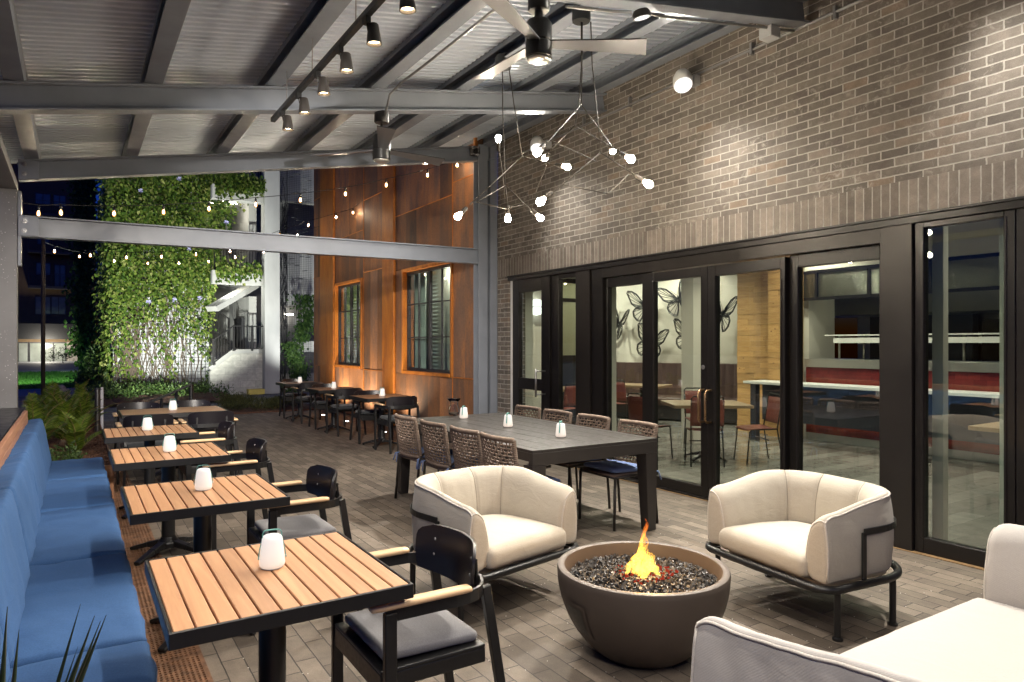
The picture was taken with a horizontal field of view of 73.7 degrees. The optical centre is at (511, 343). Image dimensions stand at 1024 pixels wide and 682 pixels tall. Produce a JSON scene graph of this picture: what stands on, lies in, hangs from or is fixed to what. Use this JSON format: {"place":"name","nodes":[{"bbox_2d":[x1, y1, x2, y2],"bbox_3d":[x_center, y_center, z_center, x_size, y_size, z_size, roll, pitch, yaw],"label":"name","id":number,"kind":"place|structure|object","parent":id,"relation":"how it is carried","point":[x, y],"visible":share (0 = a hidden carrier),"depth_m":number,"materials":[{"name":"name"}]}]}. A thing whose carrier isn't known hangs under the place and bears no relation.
{"place":"outdoors","nodes":[
{"label":"outdoors","id":0,"kind":"place"},
{"bbox_2d":[18,370,100,388],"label":"lawn","id":1,"kind":"structure","parent":0,"point":[40,388],"depth_m":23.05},
{"bbox_2d":[61,179,101,382],"bbox_3d":[-16.083,-2.748,25.635,1.626,8.963,0.717,0,0,-33],"label":"ivy post","id":2,"kind":"object","parent":1,"relation":"on","point":[85,334],"visible":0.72,"depth_m":25.48,"materials":[{"name":"green plant"}]},
{"bbox_2d":[18,361,313,420],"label":"ground","id":3,"kind":"structure","parent":0,"point":[60,365],"depth_m":21.39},
{"bbox_2d":[11,164,94,361],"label":"apartment building","id":4,"kind":"structure","parent":3,"relation":"on","point":[43,195],"depth_m":58.38,"materials":[{"name":"black"}]},
{"bbox_2d":[29,342,53,361],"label":"shop window","id":5,"kind":"structure","parent":4,"relation":"in","point":[34,347],"depth_m":58.52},
{"bbox_2d":[51,296,65,314],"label":"window","id":6,"kind":"structure","parent":4,"relation":"in","point":[58,305],"depth_m":59.10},
{"bbox_2d":[65,342,111,388],"bbox_3d":[-12.592,0.738,20.706,1.679,1.650,1.322,0,0,23],"label":"shrub","id":7,"kind":"object","parent":3,"relation":"on","point":[89,368],"visible":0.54,"depth_m":20.47,"materials":[{"name":"green plant"}]},
{"bbox_2d":[93,391,230,405],"bbox_3d":[-9.595,1.440,18.705,3.150,0.171,4.050,0,0,-33],"label":"mulch bed","id":8,"kind":"object","parent":3,"relation":"on","point":[209,397],"visible":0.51,"depth_m":17.70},
{"bbox_2d":[84,378,236,400],"bbox_3d":[-9.782,1.344,18.960,3.791,0.732,3.566,0,0,-33],"label":"ground cover","id":9,"kind":"object","parent":8,"relation":"on","point":[136,388],"visible":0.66,"depth_m":18.70,"materials":[{"name":"plant"}]},
{"bbox_2d":[110,169,313,394],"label":"parking garage","id":10,"kind":"structure","parent":3,"relation":"on","point":[245,352],"depth_m":20.86,"materials":[{"name":"concrete"}]},
{"bbox_2d":[86,172,266,395],"bbox_3d":[-9.929,-2.617,20.241,5.124,8.524,1.708,0,0,-15],"label":"climbing vine","id":11,"kind":"object","parent":10,"relation":"attached to","point":[214,215],"visible":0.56,"depth_m":20.16,"materials":[{"name":"green plant"}]},
{"bbox_2d":[280,174,313,392],"bbox_3d":[-6.751,-2.117,21.481,1.094,7.455,0.269,0,0,-33],"label":"climbing vine","id":12,"kind":"object","parent":10,"relation":"attached to","point":[293,352],"visible":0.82,"depth_m":21.44,"materials":[{"name":"green plant"}]},
{"bbox_2d":[222,403,323,413],"bbox_3d":[-5.754,1.516,15.912,2.300,0.031,1.600,0,0,-33],"label":"mulch bed","id":13,"kind":"object","parent":3,"relation":"on","point":[248,410],"visible":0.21,"depth_m":15.54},
{"bbox_2d":[214,391,263,410],"bbox_3d":[-6.252,1.333,15.474,1.069,0.473,1.534,0,0,-33],"label":"juniper","id":14,"kind":"object","parent":13,"relation":"on","point":[238,401],"visible":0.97,"depth_m":15.30,"materials":[{"name":"green plant"}]},
{"bbox_2d":[244,395,296,410],"bbox_3d":[-5.546,1.386,15.831,1.330,0.376,1.448,0,0,-33],"label":"juniper","id":15,"kind":"object","parent":13,"relation":"on","point":[268,402],"visible":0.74,"depth_m":15.74,"materials":[{"name":"green plant"}]},
{"bbox_2d":[497,0,1023,569],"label":"brick building","id":16,"kind":"structure","parent":3,"relation":"on","point":[803,178],"depth_m":6.02,"materials":[{"name":"brown brick"}]},
{"bbox_2d":[513,276,550,419],"bbox_3d":[0.207,0.310,9.183,0.234,2.380,0.885,0,0,-33],"label":"door","id":17,"kind":"structure","parent":16,"relation":"in","point":[543,284],"depth_m":9.12,"materials":[{"name":"brown metal"}]},
{"bbox_2d":[551,272,575,421],"bbox_3d":[0.685,0.310,8.621,0.076,2.380,0.558,0,0,-33],"label":"window","id":18,"kind":"structure","parent":16,"relation":"in","point":[556,280],"depth_m":8.74,"materials":[{"name":"brown metal"}]},
{"bbox_2d":[606,273,647,478],"bbox_3d":[1.307,0.368,7.688,0.076,2.255,0.700,0,0,-33],"label":"window","id":19,"kind":"structure","parent":16,"relation":"in","point":[630,280],"depth_m":7.94,"materials":[{"name":"brown metal"}]},
{"bbox_2d":[658,280,680,315],"bbox_3d":[3.255,-0.955,13.663,0.785,0.822,0.137,0,0,38],"label":"butterfly sculpture","id":20,"kind":"object","parent":16,"relation":"attached to","point":[677,299],"visible":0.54,"depth_m":13.70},
{"bbox_2d":[642,266,707,497],"bbox_3d":[1.640,0.373,6.991,0.165,2.245,0.903,0,0,-33],"label":"door","id":21,"kind":"structure","parent":16,"relation":"in","point":[650,281],"depth_m":7.16,"materials":[{"name":"brown metal"}]},
{"bbox_2d":[503,0,864,161],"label":"conduit","id":22,"kind":"object","parent":16,"relation":"attached to","point":[753,48],"visible":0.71,"depth_m":6.32,"materials":[{"name":"metal"}]},
{"bbox_2d":[673,68,699,92],"bbox_3d":[1.689,-2.546,6.621,0.298,0.216,0.212,0,0,-33],"label":"lamp","id":23,"kind":"object","parent":16,"relation":"attached to","point":[684,80],"depth_m":6.56,"materials":[{"name":"white metal"}]},
{"bbox_2d":[720,296,736,331],"bbox_3d":[4.045,-0.628,13.077,0.677,0.821,0.264,0,0,35],"label":"butterfly sculpture","id":24,"kind":"object","parent":16,"relation":"attached to","point":[724,314],"visible":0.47,"depth_m":13.04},
{"bbox_2d":[704,257,789,497],"bbox_3d":[2.116,0.373,6.249,0.165,2.245,0.853,0,0,-33],"label":"door","id":25,"kind":"structure","parent":16,"relation":"in","point":[782,264],"depth_m":6.45,"materials":[{"name":"brown metal"}]},
{"bbox_2d":[790,245,879,485],"bbox_3d":[2.657,0.368,5.593,0.076,2.255,0.825,0,0,-33],"label":"window","id":26,"kind":"structure","parent":16,"relation":"in","point":[797,263],"depth_m":5.86,"materials":[{"name":"brown metal"}]},
{"bbox_2d":[803,252,998,300],"bbox_3d":[6.657,-0.912,7.754,0.060,0.465,7.862,0,0,-33],"label":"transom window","id":27,"kind":"structure","parent":16,"relation":"in","point":[978,272],"depth_m":9.93,"materials":[{"name":"grey glass"}]},
{"bbox_2d":[835,290,998,317],"bbox_3d":[7.360,-0.690,10.009,1.000,0.420,5.900,0,0,-33],"label":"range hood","id":28,"kind":"object","parent":16,"relation":"attached to","point":[975,302],"visible":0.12,"depth_m":10.34,"materials":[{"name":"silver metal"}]},
{"bbox_2d":[870,313,977,360],"bbox_3d":[7.516,-0.080,12.545,0.200,3.200,1.800,0,0,-33],"label":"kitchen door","id":29,"kind":"structure","parent":16,"relation":"in","point":[957,323],"depth_m":11.93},
{"bbox_2d":[915,209,1015,567],"bbox_3d":[3.146,0.320,4.748,0.076,2.400,0.635,0,0,-33],"label":"door frame","id":30,"kind":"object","parent":16,"relation":"in","point":[968,554],"depth_m":4.84,"materials":[{"name":"brown metal"}]},
{"bbox_2d":[1016,208,1023,525],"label":"window","id":31,"kind":"structure","parent":16,"relation":"in","point":[1019,212],"depth_m":4.44,"materials":[{"name":"brown metal"}]},
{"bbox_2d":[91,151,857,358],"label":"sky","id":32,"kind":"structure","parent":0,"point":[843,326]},
{"bbox_2d":[100,410,983,681],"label":"patio paving","id":33,"kind":"structure","parent":0,"point":[296,449],"depth_m":4.29,"materials":[{"name":"tile"}]},
{"bbox_2d":[0,407,25,441],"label":"wall","id":34,"kind":"structure","parent":33,"relation":"on","point":[9,417],"depth_m":5.87,"materials":[{"name":"grey metal"}]},
{"bbox_2d":[41,239,44,407],"bbox_3d":[-7.930,-0.140,11.546,0.064,3.320,0.062,0,0,-33],"label":"pole","id":35,"kind":"object","parent":33,"relation":"on","point":[42,315],"visible":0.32,"depth_m":11.52,"materials":[{"name":"brown metal"}]},
{"bbox_2d":[0,410,157,681],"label":"bench","id":36,"kind":"object","parent":33,"relation":"on","point":[63,556],"visible":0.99,"depth_m":3.02,"materials":[{"name":"blue fabric"}]},
{"bbox_2d":[48,420,113,497],"bbox_3d":[-5.650,1.348,8.450,1.100,0.344,4.897,0,0,-33],"label":"planter bed","id":37,"kind":"object","parent":33,"relation":"on","point":[96,446],"visible":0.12,"depth_m":7.89,"materials":[{"name":"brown wood"}]},
{"bbox_2d":[20,390,48,415],"bbox_3d":[-6.105,0.945,8.665,0.598,0.711,0.874,0,0,44],"label":"cycad","id":38,"kind":"object","parent":37,"relation":"on","point":[31,399],"visible":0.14,"depth_m":8.69,"materials":[{"name":"green plant"}]},
{"bbox_2d":[23,402,68,439],"bbox_3d":[-5.427,0.974,7.675,0.783,0.652,0.929,0,0,-21],"label":"cycad","id":39,"kind":"object","parent":37,"relation":"on","point":[36,414],"visible":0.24,"depth_m":7.70,"materials":[{"name":"green plant"}]},
{"bbox_2d":[22,381,73,415],"bbox_3d":[-6.561,0.897,9.763,0.566,0.806,0.714,0,0,-12],"label":"cycad","id":40,"kind":"object","parent":37,"relation":"on","point":[49,401],"visible":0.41,"depth_m":9.69,"materials":[{"name":"green plant"}]},
{"bbox_2d":[49,437,87,460],"bbox_3d":[-4.541,1.118,6.749,0.537,0.282,0.757,0,0,-40],"label":"herb clump","id":41,"kind":"object","parent":37,"relation":"on","point":[75,454],"visible":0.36,"depth_m":6.84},
{"bbox_2d":[37,392,103,445],"bbox_3d":[-5.550,0.943,8.509,0.844,0.714,0.737,0,0,-33],"label":"cycad","id":42,"kind":"object","parent":37,"relation":"on","point":[67,407],"visible":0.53,"depth_m":8.35,"materials":[{"name":"green plant"}]},
{"bbox_2d":[53,410,101,454],"bbox_3d":[-4.820,1.015,7.579,0.418,0.570,0.655,0,0,6],"label":"plant","id":43,"kind":"object","parent":37,"relation":"on","point":[77,429],"visible":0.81,"depth_m":7.55,"materials":[{"name":"green plant"}]},
{"bbox_2d":[47,391,117,428],"bbox_3d":[-5.929,0.958,9.360,0.639,0.684,0.878,0,0,43],"label":"cycad","id":44,"kind":"object","parent":37,"relation":"on","point":[84,401],"visible":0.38,"depth_m":9.30,"materials":[{"name":"green plant"}]},
{"bbox_2d":[112,402,159,448],"bbox_3d":[-4.624,1.131,8.467,0.582,0.783,0.577,0,0,-33],"label":"armchair","id":45,"kind":"object","parent":33,"relation":"on","point":[136,405],"visible":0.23,"depth_m":8.58,"materials":[{"name":"black metal"}]},
{"bbox_2d":[115,413,177,485],"bbox_3d":[-3.881,1.131,7.272,0.582,0.783,0.577,0,0,-33],"label":"armchair","id":46,"kind":"object","parent":33,"relation":"on","point":[137,420],"visible":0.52,"depth_m":7.13,"materials":[{"name":"black metal"}]},
{"bbox_2d":[102,424,198,519],"bbox_3d":[-3.274,1.151,6.168,0.720,0.735,0.750,0,0,-33],"label":"slat table","id":47,"kind":"object","parent":33,"relation":"on","point":[133,434],"visible":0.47,"depth_m":6.03,"materials":[{"name":"wood"}]},
{"bbox_2d":[112,471,213,681],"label":"rug","id":48,"kind":"object","parent":33,"relation":"on","point":[187,664],"visible":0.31,"depth_m":3.73,"materials":[{"name":"wicker"}]},
{"bbox_2d":[108,442,230,565],"bbox_3d":[-2.486,1.151,4.940,0.720,0.735,0.750,0,0,-33],"label":"slat table","id":49,"kind":"object","parent":33,"relation":"on","point":[125,459],"visible":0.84,"depth_m":4.88,"materials":[{"name":"wood"}]},
{"bbox_2d":[118,406,226,476],"bbox_3d":[-3.992,1.151,8.037,1.080,0.735,0.740,0,0,-33],"label":"plank table","id":50,"kind":"object","parent":33,"relation":"on","point":[182,411],"visible":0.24,"depth_m":7.90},
{"bbox_2d":[176,400,217,433],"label":"armchair","id":51,"kind":"object","parent":33,"relation":"on","point":[187,403],"visible":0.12,"depth_m":8.93,"materials":[{"name":"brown wood"}]},
{"bbox_2d":[121,473,289,653],"bbox_3d":[-1.644,1.151,3.627,0.720,0.735,0.750,0,0,-33],"label":"slat table","id":52,"kind":"object","parent":33,"relation":"on","point":[160,502],"visible":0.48,"depth_m":3.50,"materials":[{"name":"wood"}]},
{"bbox_2d":[194,465,212,490],"bbox_3d":[-1.657,0.718,3.666,0.087,0.132,0.087,0,0,10],"label":"table lantern","id":53,"kind":"object","parent":52,"relation":"on","point":[203,480],"visible":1,"depth_m":3.64,"materials":[{"name":"white ceramic"}]},
{"bbox_2d":[178,410,237,474],"bbox_3d":[-3.368,1.131,7.601,0.582,0.783,0.577,0,0,-33],"label":"armchair","id":54,"kind":"object","parent":33,"relation":"on","point":[206,420],"visible":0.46,"depth_m":7.43,"materials":[{"name":"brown wood"}]},
{"bbox_2d":[178,421,242,480],"bbox_3d":[-2.788,1.131,6.314,0.577,0.783,0.582,0,0,-33],"label":"armchair","id":55,"kind":"object","parent":33,"relation":"on","point":[225,436],"visible":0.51,"depth_m":6.23,"materials":[{"name":"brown wood"}]},
{"bbox_2d":[198,438,280,549],"bbox_3d":[-2.065,1.131,5.151,0.577,0.783,0.582,0,0,-33],"label":"armchair","id":56,"kind":"object","parent":33,"relation":"on","point":[256,457],"visible":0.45,"depth_m":5.04,"materials":[{"name":"brown wood"}]},
{"bbox_2d":[145,531,413,681],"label":"slat table","id":57,"kind":"object","parent":33,"relation":"on","point":[202,597],"visible":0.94,"depth_m":2.23,"materials":[{"name":"wood"}]},
{"bbox_2d":[257,528,286,569],"bbox_3d":[-0.841,0.718,2.395,0.087,0.132,0.087,0,0,10],"label":"table lantern","id":58,"kind":"object","parent":57,"relation":"on","point":[271,552],"visible":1,"depth_m":2.37,"materials":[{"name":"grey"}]},
{"bbox_2d":[279,379,310,417],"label":"armchair","id":59,"kind":"object","parent":33,"relation":"on","point":[286,396],"visible":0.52,"depth_m":14.11,"materials":[{"name":"black metal"}]},
{"bbox_2d":[247,464,361,610],"bbox_3d":[-1.226,1.131,3.954,0.577,0.783,0.582,0,0,-33],"label":"armchair","id":60,"kind":"object","parent":33,"relation":"on","point":[321,484],"visible":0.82,"depth_m":3.89,"materials":[{"name":"brown wood"}]},
{"bbox_2d":[291,382,325,423],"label":"armchair","id":61,"kind":"object","parent":33,"relation":"on","point":[301,399],"visible":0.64,"depth_m":13.16,"materials":[{"name":"black metal"}]},
{"bbox_2d":[308,384,345,429],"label":"armchair","id":62,"kind":"object","parent":33,"relation":"on","point":[318,404],"visible":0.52,"depth_m":12.33,"materials":[{"name":"black metal"}]},
{"bbox_2d":[306,387,362,432],"bbox_3d":[-3.114,1.151,11.927,0.760,0.735,0.780,0,0,-33],"label":"plank table","id":63,"kind":"object","parent":33,"relation":"on","point":[333,424],"visible":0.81,"depth_m":11.88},
{"bbox_2d":[324,388,366,436],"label":"armchair","id":64,"kind":"object","parent":33,"relation":"on","point":[342,394],"visible":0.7,"depth_m":11.35,"materials":[{"name":"black metal"}]},
{"bbox_2d":[349,390,392,443],"bbox_3d":[-2.206,1.131,10.660,0.582,0.783,0.577,0,0,-33],"label":"armchair","id":65,"kind":"object","parent":33,"relation":"on","point":[363,415],"visible":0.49,"depth_m":10.56,"materials":[{"name":"black metal"}]},
{"bbox_2d":[349,394,407,447],"bbox_3d":[-1.938,1.151,10.187,0.760,0.735,0.780,0,0,-33],"label":"plank table","id":66,"kind":"object","parent":33,"relation":"on","point":[382,438],"visible":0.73,"depth_m":10.14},
{"bbox_2d":[372,396,422,453],"bbox_3d":[-1.619,1.131,9.745,0.582,0.783,0.577,0,0,-33],"label":"armchair","id":67,"kind":"object","parent":33,"relation":"on","point":[408,403],"visible":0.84,"depth_m":9.61,"materials":[{"name":"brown wood"}]},
{"bbox_2d":[0,0,809,413],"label":"patio canopy","id":68,"kind":"object","parent":33,"relation":"on","point":[114,88],"visible":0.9,"depth_m":6.42,"materials":[{"name":"metal"}]},
{"bbox_2d":[22,163,457,214],"bbox_3d":[-2.941,-2.102,8.687,5.373,1.483,0.038,0,0,-33],"label":"string light","id":69,"kind":"object","parent":68,"relation":"hanging from","point":[60,207],"visible":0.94,"depth_m":8.21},
{"bbox_2d":[271,0,415,131],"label":"track light","id":70,"kind":"object","parent":68,"relation":"hanging from","point":[407,7],"visible":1,"depth_m":4.45,"materials":[{"name":"grey metal"}]},
{"bbox_2d":[311,110,444,165],"bbox_3d":[-1.112,-1.926,6.370,1.198,0.473,1.242,0,0,-33],"label":"ceiling fan","id":71,"kind":"object","parent":68,"relation":"hanging from","point":[382,151],"visible":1,"depth_m":6.34,"materials":[{"name":"silver metal"}]},
{"bbox_2d":[384,9,494,116],"bbox_3d":[0.490,-2.233,3.856,0.092,0.276,5.960,0,0,-33],"label":"conduit","id":72,"kind":"object","parent":68,"relation":"attached to","point":[489,13],"visible":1,"depth_m":5.57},
{"bbox_2d":[454,53,570,221],"bbox_3d":[-0.124,-1.769,5.708,0.900,1.581,0.869,0,0,-33],"label":"rod chandelier","id":73,"kind":"object","parent":68,"relation":"hanging from","point":[499,58],"visible":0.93,"depth_m":5.95,"materials":[{"name":"silver metal"}]},
{"bbox_2d":[470,0,646,79],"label":"ceiling fan","id":74,"kind":"object","parent":68,"relation":"hanging from","point":[536,32],"visible":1,"depth_m":4.21,"materials":[{"name":"silver metal"}]},
{"bbox_2d":[533,4,652,205],"bbox_3d":[0.605,-1.745,5.172,0.816,1.631,1.360,0,0,5],"label":"rod chandelier","id":75,"kind":"object","parent":68,"relation":"hanging from","point":[581,18],"visible":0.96,"depth_m":4.93,"materials":[{"name":"silver metal"}]},
{"bbox_2d":[565,5,794,42],"bbox_3d":[1.361,-2.414,5.100,2.403,0.452,0.122,0,0,-33],"label":"conduit","id":76,"kind":"object","parent":68,"relation":"attached to","point":[769,33],"visible":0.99,"depth_m":5.29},
{"bbox_2d":[313,137,497,425],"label":"rust steel building","id":77,"kind":"structure","parent":33,"relation":"on","point":[403,327],"depth_m":12.35,"materials":[{"name":"brown metal"}]},
{"bbox_2d":[338,282,359,365],"bbox_3d":[-3.381,-0.410,14.631,0.170,1.940,1.600,0,0,-33],"label":"window","id":78,"kind":"structure","parent":77,"relation":"in","point":[348,311],"depth_m":14.91,"materials":[{"name":"black glass"}]},
{"bbox_2d":[407,263,449,372],"bbox_3d":[-1.307,-0.395,11.399,0.170,1.930,1.800,0,0,-33],"label":"window","id":79,"kind":"structure","parent":77,"relation":"in","point":[420,337],"depth_m":11.73,"materials":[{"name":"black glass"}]},
{"bbox_2d":[331,524,505,681],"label":"armchair","id":80,"kind":"object","parent":33,"relation":"on","point":[420,636],"visible":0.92,"depth_m":2.46,"materials":[{"name":"brown wood"}]},
{"bbox_2d":[393,413,452,498],"bbox_3d":[-0.839,1.101,6.621,0.545,0.840,0.575,0,0,-33],"label":"woven chair","id":81,"kind":"object","parent":33,"relation":"on","point":[417,454],"visible":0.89,"depth_m":6.45,"materials":[{"name":"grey wicker"}]},
{"bbox_2d":[418,419,479,474],"bbox_3d":[-0.520,1.101,6.125,0.545,0.840,0.575,0,0,-33],"label":"woven chair","id":82,"kind":"object","parent":33,"relation":"on","point":[442,462],"visible":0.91,"depth_m":5.95,"materials":[{"name":"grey wicker"}]},
{"bbox_2d":[449,425,511,468],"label":"woven chair","id":83,"kind":"object","parent":33,"relation":"on","point":[458,462],"visible":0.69,"depth_m":5.49,"materials":[{"name":"brown wicker"}]},
{"bbox_2d":[407,465,578,622],"bbox_3d":[-0.157,1.167,4.172,0.950,0.706,0.817,0,0,-44],"label":"tub chair","id":84,"kind":"object","parent":33,"relation":"on","point":[510,519],"visible":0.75,"depth_m":4.13,"materials":[{"name":"beige fabric"}]},
{"bbox_2d":[480,431,560,482],"bbox_3d":[0.066,1.101,5.229,0.545,0.840,0.575,0,0,-33],"label":"woven chair","id":85,"kind":"object","parent":33,"relation":"on","point":[485,443],"visible":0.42,"depth_m":5.06,"materials":[{"name":"brown wicker"}]},
{"bbox_2d":[502,405,541,456],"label":"woven chair","id":86,"kind":"object","parent":33,"relation":"on","point":[532,408],"visible":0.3,"depth_m":7.47,"materials":[{"name":"brown wicker"}]},
{"bbox_2d":[397,413,656,530],"bbox_3d":[0.003,1.145,6.263,1.230,0.750,2.454,0,0,-33],"label":"dining table","id":87,"kind":"object","parent":33,"relation":"on","point":[540,445],"visible":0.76,"depth_m":5.55,"materials":[{"name":"wood"}]},
{"bbox_2d":[506,409,572,487],"bbox_3d":[0.288,1.101,6.867,0.545,0.840,0.575,0,0,-33],"label":"woven chair","id":88,"kind":"object","parent":33,"relation":"on","point":[559,412],"visible":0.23,"depth_m":7.00,"materials":[{"name":"brown wicker"}]},
{"bbox_2d":[554,413,610,508],"bbox_3d":[0.596,1.101,6.387,0.545,0.840,0.575,0,0,-33],"label":"woven chair","id":89,"kind":"object","parent":33,"relation":"on","point":[570,465],"visible":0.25,"depth_m":6.38,"materials":[{"name":"wicker"}]},
{"bbox_2d":[578,419,661,530],"bbox_3d":[0.925,1.101,5.874,0.545,0.840,0.575,0,0,-33],"label":"woven chair","id":90,"kind":"object","parent":33,"relation":"on","point":[615,469],"visible":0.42,"depth_m":5.82,"materials":[{"name":"wicker"}]},
{"bbox_2d":[557,541,730,668],"bbox_3d":[0.645,1.307,3.384,0.840,0.424,0.840,0,0,-33],"label":"fire bowl","id":91,"kind":"object","parent":33,"relation":"on","point":[642,630],"visible":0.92,"depth_m":3.07,"materials":[{"name":"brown concrete"}]},
{"bbox_2d":[569,552,717,592],"bbox_3d":[0.646,1.157,3.384,0.739,0.072,0.736,0,0,-33],"label":"lava glass","id":92,"kind":"object","parent":91,"relation":"in","point":[605,566],"visible":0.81,"depth_m":3.39,"materials":[{"name":"glass"}]},
{"bbox_2d":[615,561,677,584],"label":"embers","id":93,"kind":"object","parent":92,"relation":"on","point":[650,567],"visible":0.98,"depth_m":3.38},
{"bbox_2d":[705,470,901,641],"bbox_3d":[1.722,1.167,4.004,0.817,0.706,0.950,0,0,-26],"label":"tub chair","id":94,"kind":"object","parent":33,"relation":"on","point":[820,533],"visible":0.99,"depth_m":3.80,"materials":[{"name":"beige fabric"}]},
{"bbox_2d":[690,524,1023,681],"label":"loveseat","id":95,"kind":"object","parent":33,"relation":"on","point":[978,640],"visible":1,"depth_m":2.32,"materials":[{"name":"fabric"}]},
{"bbox_2d":[533,413,998,548],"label":"interior floor","id":96,"kind":"structure","parent":0,"point":[973,502],"depth_m":8.36,"materials":[{"name":"tile"}]},
{"bbox_2d":[563,383,575,420],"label":"red chair","id":97,"kind":"object","parent":96,"relation":"on","point":[569,399],"visible":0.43,"depth_m":11.15,"materials":[{"name":"leather"}]},
{"bbox_2d":[563,279,575,423],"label":"glass pane","id":98,"kind":"structure","parent":96,"relation":"on","point":[569,330],"depth_m":12.84,"materials":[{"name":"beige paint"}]},
{"bbox_2d":[616,380,636,428],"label":"red chair","id":99,"kind":"object","parent":96,"relation":"on","point":[620,391],"visible":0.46,"depth_m":12.14,"materials":[{"name":"leather"}]},
{"bbox_2d":[627,393,672,457],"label":"red chair","id":100,"kind":"object","parent":96,"relation":"on","point":[634,407],"visible":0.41,"depth_m":8.94,"materials":[{"name":"leather"}]},
{"bbox_2d":[616,362,736,422],"bbox_3d":[2.664,0.934,13.918,4.140,1.092,0.617,0,0,32],"label":"banquette","id":101,"kind":"object","parent":96,"relation":"on","point":[631,372],"visible":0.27,"depth_m":13.72,"materials":[{"name":"brown leather"}]},
{"bbox_2d":[684,396,724,466],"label":"red chair","id":102,"kind":"object","parent":96,"relation":"on","point":[693,414],"visible":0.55,"depth_m":8.42,"materials":[{"name":"leather"}]},
{"bbox_2d":[660,400,753,461],"bbox_3d":[2.538,1.147,8.971,1.000,0.744,0.820,0,0,0],"label":"indoor table","id":103,"kind":"object","parent":96,"relation":"on","point":[685,404],"visible":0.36,"depth_m":8.78,"materials":[{"name":"brown wood"}]},
{"bbox_2d":[733,393,779,463],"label":"red chair","id":104,"kind":"object","parent":96,"relation":"on","point":[772,412],"visible":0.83,"depth_m":8.84,"materials":[{"name":"leather"}]},
{"bbox_2d":[743,380,998,444],"bbox_3d":[5.678,1.053,8.187,0.500,0.926,6.650,0,0,-33],"label":"bar counter","id":105,"kind":"object","parent":96,"relation":"on","point":[849,406],"visible":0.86,"depth_m":9.62,"materials":[{"name":"white ceramic"}]},
{"bbox_2d":[805,333,998,463],"bbox_3d":[6.964,0.688,7.794,0.660,1.656,7.600,0,0,-33],"label":"kitchen counter","id":106,"kind":"object","parent":96,"relation":"on","point":[973,375],"visible":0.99,"depth_m":9.90,"materials":[{"name":"red tile"}]},
{"bbox_2d":[968,422,998,432],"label":"indoor table","id":107,"kind":"object","parent":96,"relation":"on","point":[990,427],"visible":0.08,"depth_m":6.38,"materials":[{"name":"brown wood"}]},
{"bbox_2d":[982,319,998,361],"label":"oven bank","id":108,"kind":"structure","parent":96,"relation":"on","point":[990,351],"depth_m":10.53,"materials":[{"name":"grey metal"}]},
{"bbox_3d":[-0.732,1.171,0.956,0.283,0.697,0.283,0,0,-33],"label":"tall planter","id":109,"kind":"object","parent":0,"visible":0},
{"bbox_2d":[0,604,105,681],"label":"yucca","id":110,"kind":"object","parent":109,"relation":"in","point":[83,669],"visible":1,"depth_m":1.00,"materials":[{"name":"green plant"}]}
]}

